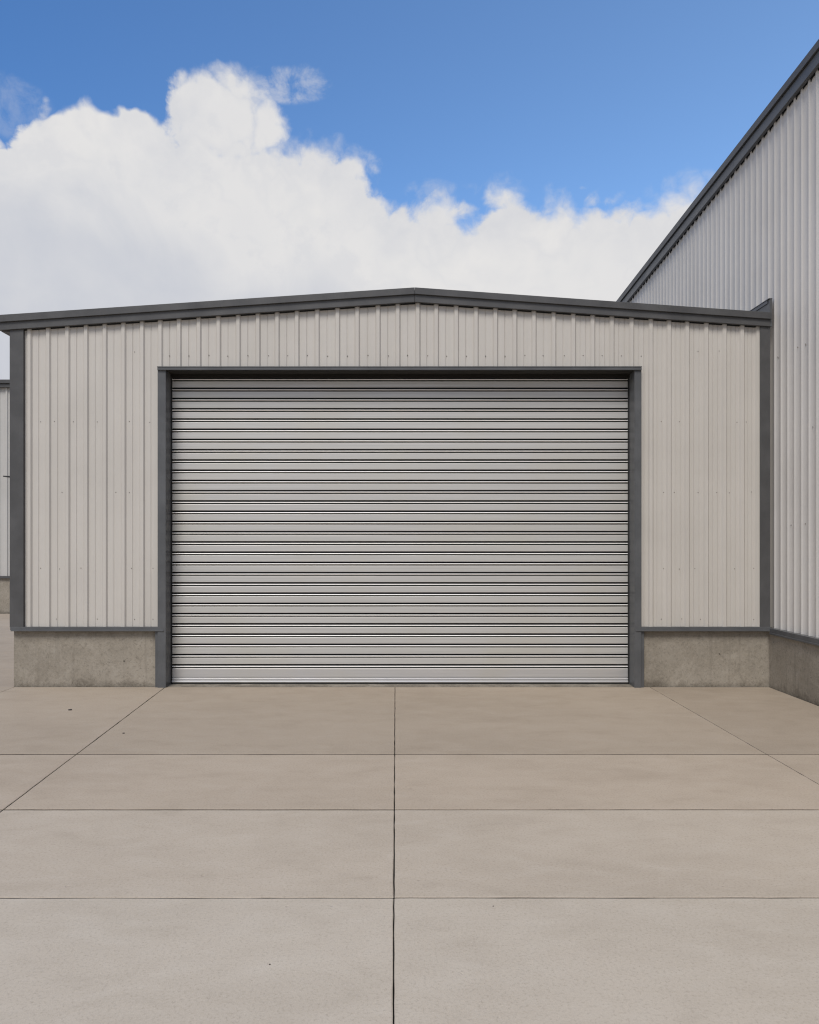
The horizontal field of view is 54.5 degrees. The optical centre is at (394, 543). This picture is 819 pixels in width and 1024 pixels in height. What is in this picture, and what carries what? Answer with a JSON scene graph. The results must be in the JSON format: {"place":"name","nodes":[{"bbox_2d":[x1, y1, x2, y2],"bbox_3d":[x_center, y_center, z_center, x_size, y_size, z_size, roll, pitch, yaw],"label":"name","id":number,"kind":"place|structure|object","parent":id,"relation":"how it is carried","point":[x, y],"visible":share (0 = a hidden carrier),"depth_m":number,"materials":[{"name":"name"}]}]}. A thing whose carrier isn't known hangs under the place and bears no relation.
{"place":"outdoors","nodes":[
{"label":"outdoors","id":0,"kind":"place"},
{"bbox_2d":[0,614,818,1023],"bbox_3d":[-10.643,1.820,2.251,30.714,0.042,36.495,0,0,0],"label":"concrete yard","id":1,"kind":"structure","parent":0,"point":[562,854],"depth_m":4.59,"materials":[{"name":"beige concrete"}]},
{"bbox_2d":[0,379,9,613],"bbox_3d":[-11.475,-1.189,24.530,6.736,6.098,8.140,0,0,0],"label":"storage shed","id":2,"kind":"structure","parent":1,"relation":"on","point":[4,497],"depth_m":20.60,"materials":[{"name":"grey paint"}]},
{"bbox_2d":[0,287,771,687],"bbox_3d":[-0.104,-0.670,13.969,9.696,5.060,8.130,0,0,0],"label":"garage building","id":3,"kind":"structure","parent":1,"relation":"on","point":[414,487],"depth_m":10.01,"materials":[{"name":"beige metal"}]},
{"bbox_2d":[0,0,818,378],"label":"sky","id":4,"kind":"structure","parent":0,"point":[152,152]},
{"bbox_2d":[617,39,818,705],"bbox_3d":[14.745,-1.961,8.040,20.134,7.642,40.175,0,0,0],"label":"warehouse","id":5,"kind":"structure","parent":0,"point":[743,233],"depth_m":9.76,"materials":[{"name":"white metal"}]},
{"label":"ground","id":6,"kind":"structure","parent":0,"visible":0},
{"bbox_2d":[393,732,394,1023],"bbox_3d":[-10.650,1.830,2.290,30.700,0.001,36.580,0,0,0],"label":"joint bed","id":7,"kind":"object","parent":6,"relation":"on","point":[394,881],"depth_m":4.32,"materials":[{"name":"grey concrete"}]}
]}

